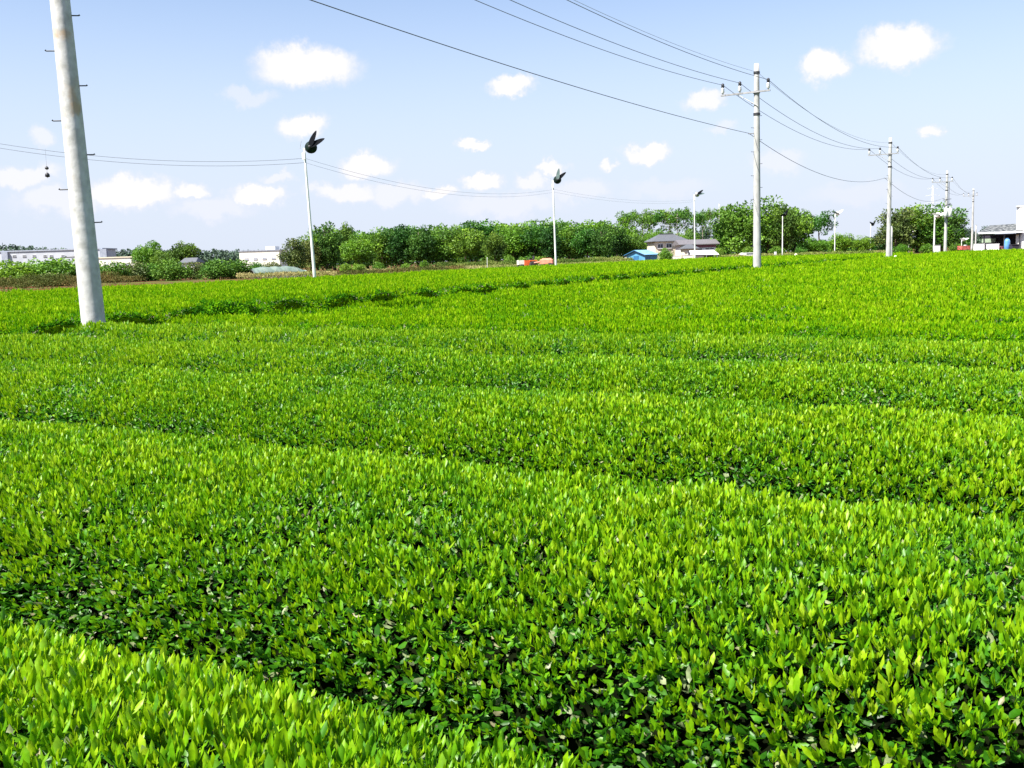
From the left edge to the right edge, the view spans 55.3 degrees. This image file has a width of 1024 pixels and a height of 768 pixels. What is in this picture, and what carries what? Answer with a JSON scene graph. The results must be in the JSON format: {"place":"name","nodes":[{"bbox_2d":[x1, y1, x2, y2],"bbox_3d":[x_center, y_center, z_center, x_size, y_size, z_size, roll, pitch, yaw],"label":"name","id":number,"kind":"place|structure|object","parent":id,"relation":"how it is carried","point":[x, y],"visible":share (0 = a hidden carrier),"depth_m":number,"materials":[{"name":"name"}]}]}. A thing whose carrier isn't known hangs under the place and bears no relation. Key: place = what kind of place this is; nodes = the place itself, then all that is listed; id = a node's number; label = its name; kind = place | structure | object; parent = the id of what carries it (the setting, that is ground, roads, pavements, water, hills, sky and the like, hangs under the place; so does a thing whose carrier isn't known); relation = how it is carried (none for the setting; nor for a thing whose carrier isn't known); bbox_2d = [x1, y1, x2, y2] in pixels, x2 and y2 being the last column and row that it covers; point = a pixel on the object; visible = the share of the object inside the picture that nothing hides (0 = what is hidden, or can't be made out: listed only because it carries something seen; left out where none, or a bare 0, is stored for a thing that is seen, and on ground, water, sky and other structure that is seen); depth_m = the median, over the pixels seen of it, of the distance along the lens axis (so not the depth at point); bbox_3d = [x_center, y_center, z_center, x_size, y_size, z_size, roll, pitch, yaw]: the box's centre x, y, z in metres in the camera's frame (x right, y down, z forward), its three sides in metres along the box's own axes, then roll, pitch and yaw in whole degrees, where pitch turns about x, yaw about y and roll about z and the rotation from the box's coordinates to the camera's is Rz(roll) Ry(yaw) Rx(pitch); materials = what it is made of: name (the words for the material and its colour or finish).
{"place":"outdoors","nodes":[
{"label":"outdoors","id":0,"kind":"place"},
{"bbox_2d":[0,248,116,269],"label":"long white building","id":1,"kind":"structure","parent":0,"point":[22,256],"depth_m":326.55,"materials":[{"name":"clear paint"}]},
{"bbox_2d":[99,256,136,268],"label":"cream building","id":2,"kind":"structure","parent":0,"point":[126,259],"depth_m":297.17,"materials":[{"name":"paint"}]},
{"bbox_2d":[238,246,287,267],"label":"cream building","id":3,"kind":"structure","parent":0,"point":[268,254],"depth_m":326.93,"materials":[{"name":"paint"}]},
{"bbox_2d":[0,247,973,291],"bbox_3d":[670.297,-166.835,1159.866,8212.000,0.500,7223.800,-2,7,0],"label":"ground","id":4,"kind":"structure","parent":0,"point":[161,281],"depth_m":86.48,"materials":[{"name":"soil"}]},
{"bbox_2d":[0,259,39,283],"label":"bush","id":5,"kind":"object","parent":4,"relation":"on","point":[8,270],"visible":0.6,"depth_m":98.60,"materials":[{"name":"green plant"}]},
{"bbox_2d":[27,257,76,275],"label":"bush","id":6,"kind":"object","parent":4,"relation":"on","point":[55,267],"visible":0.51,"depth_m":100.17,"materials":[{"name":"green plant"}]},
{"bbox_2d":[1,276,115,289],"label":"pruned tea row","id":7,"kind":"object","parent":4,"relation":"on","point":[48,283],"visible":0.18,"depth_m":67.92,"materials":[{"name":"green plant"}]},
{"bbox_2d":[0,270,122,289],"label":"pruned tea row","id":8,"kind":"object","parent":4,"relation":"on","point":[14,281],"visible":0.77,"depth_m":53.99,"materials":[{"name":"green plant"}]},
{"bbox_2d":[99,260,132,282],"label":"bush","id":9,"kind":"object","parent":4,"relation":"on","point":[114,268],"visible":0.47,"depth_m":91.10,"materials":[{"name":"green plant"}]},
{"bbox_2d":[104,275,145,284],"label":"pruned tea row","id":10,"kind":"object","parent":4,"relation":"on","point":[123,277],"visible":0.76,"depth_m":70.49,"materials":[{"name":"brown plant"}]},
{"bbox_2d":[123,261,148,281],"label":"bush","id":11,"kind":"object","parent":4,"relation":"on","point":[136,271],"visible":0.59,"depth_m":93.65,"materials":[{"name":"green plant"}]},
{"bbox_2d":[130,240,160,264],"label":"broadleaf tree","id":12,"kind":"object","parent":4,"relation":"on","point":[145,253],"visible":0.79,"depth_m":211.39,"materials":[{"name":"green plant"}]},
{"bbox_2d":[0,243,291,266],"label":"distant wood","id":13,"kind":"object","parent":4,"relation":"on","point":[205,256],"visible":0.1,"depth_m":407.93,"materials":[{"name":"plant"}]},
{"bbox_2d":[137,263,159,280],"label":"bush","id":14,"kind":"object","parent":4,"relation":"on","point":[149,273],"visible":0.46,"depth_m":94.56,"materials":[{"name":"green plant"}]},
{"bbox_2d":[149,250,173,264],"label":"broadleaf tree","id":15,"kind":"object","parent":4,"relation":"on","point":[159,255],"visible":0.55,"depth_m":202.54,"materials":[{"name":"green plant"}]},
{"bbox_2d":[150,257,193,280],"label":"bush","id":16,"kind":"object","parent":4,"relation":"on","point":[174,271],"visible":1,"depth_m":90.76,"materials":[{"name":"green plant"}]},
{"bbox_2d":[166,240,201,266],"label":"broadleaf tree","id":17,"kind":"object","parent":4,"relation":"on","point":[179,252],"visible":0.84,"depth_m":206.49,"materials":[{"name":"green plant"}]},
{"bbox_2d":[180,258,204,269],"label":"grey hut","id":18,"kind":"object","parent":4,"relation":"on","point":[185,260],"visible":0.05,"depth_m":157.82,"materials":[{"name":"tile"}]},
{"bbox_2d":[185,262,205,279],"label":"bush","id":19,"kind":"object","parent":4,"relation":"on","point":[196,268],"visible":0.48,"depth_m":96.88,"materials":[{"name":"green plant"}]},
{"bbox_2d":[196,258,233,279],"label":"bush","id":20,"kind":"object","parent":4,"relation":"on","point":[215,271],"visible":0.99,"depth_m":90.66,"materials":[{"name":"green plant"}]},
{"bbox_2d":[219,259,253,278],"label":"bush","id":21,"kind":"object","parent":4,"relation":"on","point":[240,267],"visible":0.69,"depth_m":91.88,"materials":[{"name":"green plant"}]},
{"bbox_2d":[246,266,306,277],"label":"plastic tunnel","id":22,"kind":"structure","parent":4,"relation":"on","point":[273,269],"depth_m":92.77,"materials":[{"name":"plastic"}]},
{"bbox_2d":[236,270,337,278],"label":"dry grass","id":23,"kind":"structure","parent":4,"relation":"on","point":[282,274],"depth_m":87.52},
{"bbox_2d":[276,238,309,267],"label":"broadleaf tree","id":24,"kind":"object","parent":4,"relation":"on","point":[298,250],"visible":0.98,"depth_m":148.09,"materials":[{"name":"green plant"}]},
{"bbox_2d":[0,609,600,767],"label":"tea hedge row","id":25,"kind":"object","parent":4,"relation":"on","point":[63,699],"visible":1,"depth_m":1.70,"materials":[{"name":"green plant"}]},
{"bbox_2d":[301,240,321,271],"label":"broadleaf tree","id":26,"kind":"object","parent":4,"relation":"on","point":[308,248],"visible":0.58,"depth_m":154.04,"materials":[{"name":"green plant"}]},
{"bbox_2d":[300,131,324,276],"bbox_3d":[-10.245,-8.893,51.035,0.834,8.433,1.182,-8,10,-42],"label":"frost fan","id":27,"kind":"object","parent":4,"relation":"on","point":[312,143],"visible":0.94,"depth_m":50.94},
{"bbox_2d":[4,144,301,161],"bbox_3d":[-22.393,-12.517,47.715,23.944,3.328,0.018,-4,8,-14],"label":"fan wire","id":28,"kind":"object","parent":27,"relation":"attached to","point":[166,160],"visible":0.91,"depth_m":49.60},
{"bbox_2d":[308,220,344,270],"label":"broadleaf tree","id":29,"kind":"object","parent":4,"relation":"on","point":[328,243],"visible":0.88,"depth_m":155.47,"materials":[{"name":"green plant"}]},
{"bbox_2d":[336,221,355,265],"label":"broadleaf tree","id":30,"kind":"object","parent":4,"relation":"on","point":[345,232],"visible":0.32,"depth_m":159.15,"materials":[{"name":"green plant"}]},
{"bbox_2d":[339,232,376,266],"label":"broadleaf tree","id":31,"kind":"object","parent":4,"relation":"on","point":[356,248],"visible":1,"depth_m":145.56,"materials":[{"name":"green plant"}]},
{"bbox_2d":[361,227,395,268],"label":"broadleaf tree","id":32,"kind":"object","parent":4,"relation":"on","point":[380,245],"visible":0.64,"depth_m":157.29,"materials":[{"name":"green plant"}]},
{"bbox_2d":[380,224,415,267],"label":"broadleaf tree","id":33,"kind":"object","parent":4,"relation":"on","point":[396,248],"visible":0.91,"depth_m":155.26,"materials":[{"name":"green plant"}]},
{"bbox_2d":[335,265,467,274],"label":"pruned tea row","id":34,"kind":"object","parent":4,"relation":"on","point":[396,269],"visible":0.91,"depth_m":90.34,"materials":[{"name":"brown plant"}]},
{"bbox_2d":[402,224,436,266],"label":"broadleaf tree","id":35,"kind":"object","parent":4,"relation":"on","point":[418,250],"visible":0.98,"depth_m":154.38,"materials":[{"name":"green plant"}]},
{"bbox_2d":[429,223,461,262],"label":"broadleaf tree","id":36,"kind":"object","parent":4,"relation":"on","point":[439,252],"visible":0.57,"depth_m":156.84,"materials":[{"name":"green plant"}]},
{"bbox_2d":[0,251,912,335],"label":"tea field","id":37,"kind":"structure","parent":4,"relation":"on","point":[46,311],"depth_m":30.48,"materials":[{"name":"green plant"}]},
{"bbox_2d":[291,248,624,269],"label":"undergrowth","id":38,"kind":"object","parent":4,"relation":"on","point":[369,264],"visible":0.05,"depth_m":170.27,"materials":[{"name":"green plant"}]},
{"bbox_2d":[442,226,486,262],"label":"broadleaf tree","id":39,"kind":"object","parent":4,"relation":"on","point":[467,246],"visible":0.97,"depth_m":154.99,"materials":[{"name":"green plant"}]},
{"bbox_2d":[461,218,504,261],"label":"broadleaf tree","id":40,"kind":"object","parent":4,"relation":"on","point":[490,228],"visible":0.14,"depth_m":174.63,"materials":[{"name":"green plant"}]},
{"bbox_2d":[480,230,508,262],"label":"broadleaf tree","id":41,"kind":"object","parent":4,"relation":"on","point":[497,245],"visible":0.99,"depth_m":151.52,"materials":[{"name":"green plant"}]},
{"bbox_2d":[365,260,641,273],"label":"dry grass","id":42,"kind":"structure","parent":4,"relation":"on","point":[485,266],"depth_m":104.77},
{"bbox_2d":[0,418,1023,767],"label":"tea hedge row","id":43,"kind":"object","parent":4,"relation":"on","point":[610,622],"visible":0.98,"depth_m":2.50,"materials":[{"name":"green plant"}]},
{"bbox_2d":[0,357,1023,565],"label":"tea hedge row","id":44,"kind":"object","parent":4,"relation":"on","point":[972,465],"visible":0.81,"depth_m":4.51,"materials":[{"name":"green plant"}]},
{"bbox_2d":[0,331,1023,426],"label":"tea hedge row","id":45,"kind":"object","parent":4,"relation":"on","point":[961,390],"visible":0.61,"depth_m":6.61,"materials":[{"name":"green plant"}]},
{"bbox_2d":[499,224,528,261],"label":"broadleaf tree","id":46,"kind":"object","parent":4,"relation":"on","point":[511,238],"visible":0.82,"depth_m":156.95,"materials":[{"name":"green plant"}]},
{"bbox_2d":[517,256,537,266],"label":"orange tractor","id":47,"kind":"object","parent":4,"relation":"on","point":[529,262],"visible":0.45,"depth_m":95.87,"materials":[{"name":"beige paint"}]},
{"bbox_2d":[436,256,633,266],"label":"grassy hedge","id":48,"kind":"object","parent":4,"relation":"on","point":[561,260],"visible":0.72,"depth_m":129.40,"materials":[{"name":"green plant"}]},
{"bbox_2d":[49,320,1023,374],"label":"tea hedge row","id":49,"kind":"object","parent":4,"relation":"on","point":[990,353],"visible":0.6,"depth_m":8.56,"materials":[{"name":"green plant"}]},
{"bbox_2d":[514,221,559,258],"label":"broadleaf tree","id":50,"kind":"object","parent":4,"relation":"on","point":[531,236],"visible":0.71,"depth_m":155.49,"materials":[{"name":"green plant"}]},
{"bbox_2d":[537,223,565,259],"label":"broadleaf tree","id":51,"kind":"object","parent":4,"relation":"on","point":[547,237],"visible":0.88,"depth_m":152.75,"materials":[{"name":"green plant"}]},
{"bbox_2d":[550,169,565,264],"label":"frost fan","id":52,"kind":"object","parent":4,"relation":"on","point":[557,178],"visible":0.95,"depth_m":79.67},
{"bbox_2d":[555,220,588,258],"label":"broadleaf tree","id":53,"kind":"object","parent":4,"relation":"on","point":[568,252],"visible":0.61,"depth_m":155.29,"materials":[{"name":"green plant"}]},
{"bbox_2d":[558,219,603,258],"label":"broadleaf tree","id":54,"kind":"object","parent":4,"relation":"on","point":[595,226],"visible":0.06,"depth_m":173.66,"materials":[{"name":"green plant"}]},
{"bbox_2d":[568,226,604,257],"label":"broadleaf tree","id":55,"kind":"object","parent":4,"relation":"on","point":[582,240],"visible":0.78,"depth_m":153.16,"materials":[{"name":"green plant"}]},
{"bbox_2d":[588,225,616,257],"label":"broadleaf tree","id":56,"kind":"object","parent":4,"relation":"on","point":[604,247],"visible":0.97,"depth_m":151.75,"materials":[{"name":"green plant"}]},
{"bbox_2d":[597,217,640,261],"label":"broadleaf tree","id":57,"kind":"object","parent":4,"relation":"on","point":[627,232],"visible":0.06,"depth_m":184.83,"materials":[{"name":"green plant"}]},
{"bbox_2d":[605,224,635,257],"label":"broadleaf tree","id":58,"kind":"object","parent":4,"relation":"on","point":[621,235],"visible":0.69,"depth_m":155.78,"materials":[{"name":"green plant"}]},
{"bbox_2d":[614,211,634,229],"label":"tall thin tree","id":59,"kind":"object","parent":4,"relation":"on","point":[628,216],"visible":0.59,"depth_m":211.97,"materials":[{"name":"green plant"}]},
{"bbox_2d":[623,232,647,257],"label":"broadleaf tree","id":60,"kind":"object","parent":4,"relation":"on","point":[638,244],"visible":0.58,"depth_m":157.88,"materials":[{"name":"green plant"}]},
{"bbox_2d":[624,250,657,260],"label":"blue shed","id":61,"kind":"structure","parent":4,"relation":"on","point":[642,254],"depth_m":147.59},
{"bbox_2d":[632,213,653,235],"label":"tall thin tree","id":62,"kind":"object","parent":4,"relation":"on","point":[646,220],"visible":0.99,"depth_m":212.87,"materials":[{"name":"green plant"}]},
{"bbox_2d":[640,208,660,235],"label":"tall thin tree","id":63,"kind":"object","parent":4,"relation":"on","point":[648,214],"visible":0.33,"depth_m":219.70,"materials":[{"name":"green plant"}]},
{"bbox_2d":[652,210,666,233],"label":"tall thin tree","id":64,"kind":"object","parent":4,"relation":"on","point":[657,216],"visible":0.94,"depth_m":213.85,"materials":[{"name":"green plant"}]},
{"bbox_2d":[656,248,673,259],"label":"bush","id":65,"kind":"object","parent":4,"relation":"on","point":[664,253],"visible":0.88,"depth_m":144.34,"materials":[{"name":"green plant"}]},
{"bbox_2d":[658,208,679,232],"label":"tall thin tree","id":66,"kind":"object","parent":4,"relation":"on","point":[666,213],"visible":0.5,"depth_m":221.10,"materials":[{"name":"green plant"}]},
{"bbox_2d":[665,208,690,234],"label":"tall thin tree","id":67,"kind":"object","parent":4,"relation":"on","point":[681,215],"visible":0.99,"depth_m":214.97,"materials":[{"name":"green plant"}]},
{"bbox_2d":[682,228,698,239],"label":"broadleaf tree","id":68,"kind":"object","parent":4,"relation":"on","point":[688,236],"visible":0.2,"depth_m":192.59,"materials":[{"name":"green plant"}]},
{"bbox_2d":[688,211,706,232],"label":"tall thin tree","id":69,"kind":"object","parent":4,"relation":"on","point":[698,217],"visible":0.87,"depth_m":215.82,"materials":[{"name":"green plant"}]},
{"bbox_2d":[692,190,704,257],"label":"frost fan","id":70,"kind":"object","parent":4,"relation":"on","point":[697,194],"visible":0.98,"depth_m":106.57},
{"bbox_2d":[689,250,718,257],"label":"pale roofed shed","id":71,"kind":"structure","parent":4,"relation":"on","point":[705,253],"depth_m":156.65,"materials":[{"name":"white paint"}]},
{"bbox_2d":[710,219,731,254],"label":"broadleaf tree","id":72,"kind":"object","parent":4,"relation":"on","point":[719,233],"visible":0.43,"depth_m":175.47,"materials":[{"name":"green plant"}]},
{"bbox_2d":[708,200,766,254],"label":"broadleaf tree","id":73,"kind":"object","parent":4,"relation":"on","point":[735,223],"visible":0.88,"depth_m":171.04,"materials":[{"name":"green plant"}]},
{"bbox_2d":[721,63,770,267],"bbox_3d":[9.466,-8.276,39.506,2.000,8.951,0.407,2,8,30],"label":"utility pole","id":74,"kind":"object","parent":4,"relation":"on","point":[757,234],"visible":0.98,"depth_m":39.17,"materials":[{"name":"concrete"}]},
{"bbox_2d":[739,194,801,253],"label":"broadleaf tree","id":75,"kind":"object","parent":4,"relation":"on","point":[767,221],"visible":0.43,"depth_m":169.77,"materials":[{"name":"green plant"}]},
{"bbox_2d":[766,202,799,252],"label":"broadleaf tree","id":76,"kind":"object","parent":4,"relation":"on","point":[789,219],"visible":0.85,"depth_m":167.23,"materials":[{"name":"green plant"}]},
{"bbox_2d":[785,206,814,252],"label":"broadleaf tree","id":77,"kind":"object","parent":4,"relation":"on","point":[805,228],"visible":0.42,"depth_m":172.37,"materials":[{"name":"green plant"}]},
{"bbox_2d":[719,250,885,257],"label":"grassy bank","id":78,"kind":"structure","parent":4,"relation":"on","point":[825,252],"depth_m":143.76,"materials":[{"name":"green plant"}]},
{"bbox_2d":[803,237,830,251],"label":"bush","id":79,"kind":"object","parent":4,"relation":"on","point":[814,244],"visible":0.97,"depth_m":169.78,"materials":[{"name":"green plant"}]},
{"bbox_2d":[807,210,838,250],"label":"leaning tree","id":80,"kind":"object","parent":4,"relation":"on","point":[821,221],"visible":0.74,"depth_m":176.40,"materials":[{"name":"green plant"}]},
{"bbox_2d":[828,233,854,251],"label":"bush","id":81,"kind":"object","parent":4,"relation":"on","point":[842,241],"visible":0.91,"depth_m":173.62,"materials":[{"name":"green plant"}]},
{"bbox_2d":[717,236,973,254],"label":"undergrowth","id":82,"kind":"object","parent":4,"relation":"on","point":[968,243],"visible":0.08,"depth_m":199.26,"materials":[{"name":"green plant"}]},
{"bbox_2d":[851,236,874,250],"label":"bush","id":83,"kind":"object","parent":4,"relation":"on","point":[864,243],"visible":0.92,"depth_m":175.68,"materials":[{"name":"green plant"}]},
{"bbox_2d":[868,137,898,256],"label":"utility pole","id":84,"kind":"object","parent":4,"relation":"on","point":[888,231],"visible":0.96,"depth_m":66.93,"materials":[{"name":"concrete"}]},
{"bbox_2d":[870,208,917,251],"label":"broadleaf tree","id":85,"kind":"object","parent":4,"relation":"on","point":[901,231],"visible":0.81,"depth_m":173.09,"materials":[{"name":"green plant"}]},
{"bbox_2d":[883,203,942,252],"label":"broadleaf tree","id":86,"kind":"object","parent":4,"relation":"on","point":[916,246],"visible":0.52,"depth_m":176.90,"materials":[{"name":"green plant"}]},
{"bbox_2d":[913,201,969,251],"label":"broadleaf tree","id":87,"kind":"object","parent":4,"relation":"on","point":[926,235],"visible":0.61,"depth_m":174.60,"materials":[{"name":"green plant"}]},
{"bbox_2d":[941,211,967,247],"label":"broadleaf tree","id":88,"kind":"object","parent":4,"relation":"on","point":[953,221],"visible":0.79,"depth_m":173.26,"materials":[{"name":"green plant"}]},
{"bbox_2d":[963,188,977,249],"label":"utility pole","id":89,"kind":"object","parent":4,"relation":"on","point":[972,225],"visible":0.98,"depth_m":148.19,"materials":[{"name":"concrete"}]},
{"bbox_2d":[977,224,1023,249],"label":"canopy building","id":90,"kind":"structure","parent":4,"relation":"on","point":[989,236],"depth_m":123.19,"materials":[{"name":"metal"}]},
{"bbox_2d":[0,0,1023,260],"label":"sky","id":91,"kind":"structure","parent":0,"point":[178,82],"materials":[{"name":"blue"}]},
{"bbox_2d":[163,248,1023,345],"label":"tea field","id":92,"kind":"structure","parent":0,"point":[970,295],"depth_m":14.07,"materials":[{"name":"green plant"}]},
{"bbox_2d":[644,233,687,259],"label":"cream house","id":93,"kind":"structure","parent":0,"point":[657,243],"depth_m":175.99,"materials":[{"name":"tile"}]},
{"bbox_2d":[672,239,719,256],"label":"mauve roofed house","id":94,"kind":"structure","parent":0,"point":[683,247],"depth_m":170.33,"materials":[{"name":"tile"}]},
{"bbox_2d":[1016,206,1023,248],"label":"white building","id":95,"kind":"structure","parent":0,"point":[1020,219],"depth_m":119.72,"materials":[{"name":"paint"}]},
{"label":"path","id":96,"kind":"structure","parent":0,"visible":0},
{"bbox_2d":[45,0,105,326],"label":"utility pole","id":97,"kind":"object","parent":96,"relation":"on","point":[89,284],"visible":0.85,"depth_m":13.60,"materials":[{"name":"concrete"}]},
{"bbox_2d":[311,0,745,132],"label":"cable","id":98,"kind":"object","parent":97,"relation":"attached to","point":[499,62],"visible":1,"depth_m":22.96,"materials":[{"name":"black metal"}]},
{"bbox_2d":[475,0,720,84],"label":"power wire","id":99,"kind":"object","parent":97,"relation":"attached to","point":[588,44],"visible":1,"depth_m":29.29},
{"bbox_2d":[511,0,738,82],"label":"power wire","id":100,"kind":"object","parent":97,"relation":"attached to","point":[613,42],"visible":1,"depth_m":28.95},
{"bbox_2d":[567,0,767,79],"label":"power wire","id":101,"kind":"object","parent":97,"relation":"attached to","point":[659,41],"visible":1,"depth_m":29.24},
{"bbox_2d":[191,298,252,317],"bbox_3d":[-5.795,-1.257,19.623,1.318,0.976,0.978,-2,7,0],"label":"bush","id":102,"kind":"object","parent":96,"relation":"on","point":[212,308],"visible":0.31,"depth_m":19.45,"materials":[{"name":"green plant"}]},
{"bbox_2d":[932,171,952,251],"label":"utility pole","id":103,"kind":"object","parent":96,"relation":"on","point":[947,211],"visible":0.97,"depth_m":99.50,"materials":[{"name":"concrete"}]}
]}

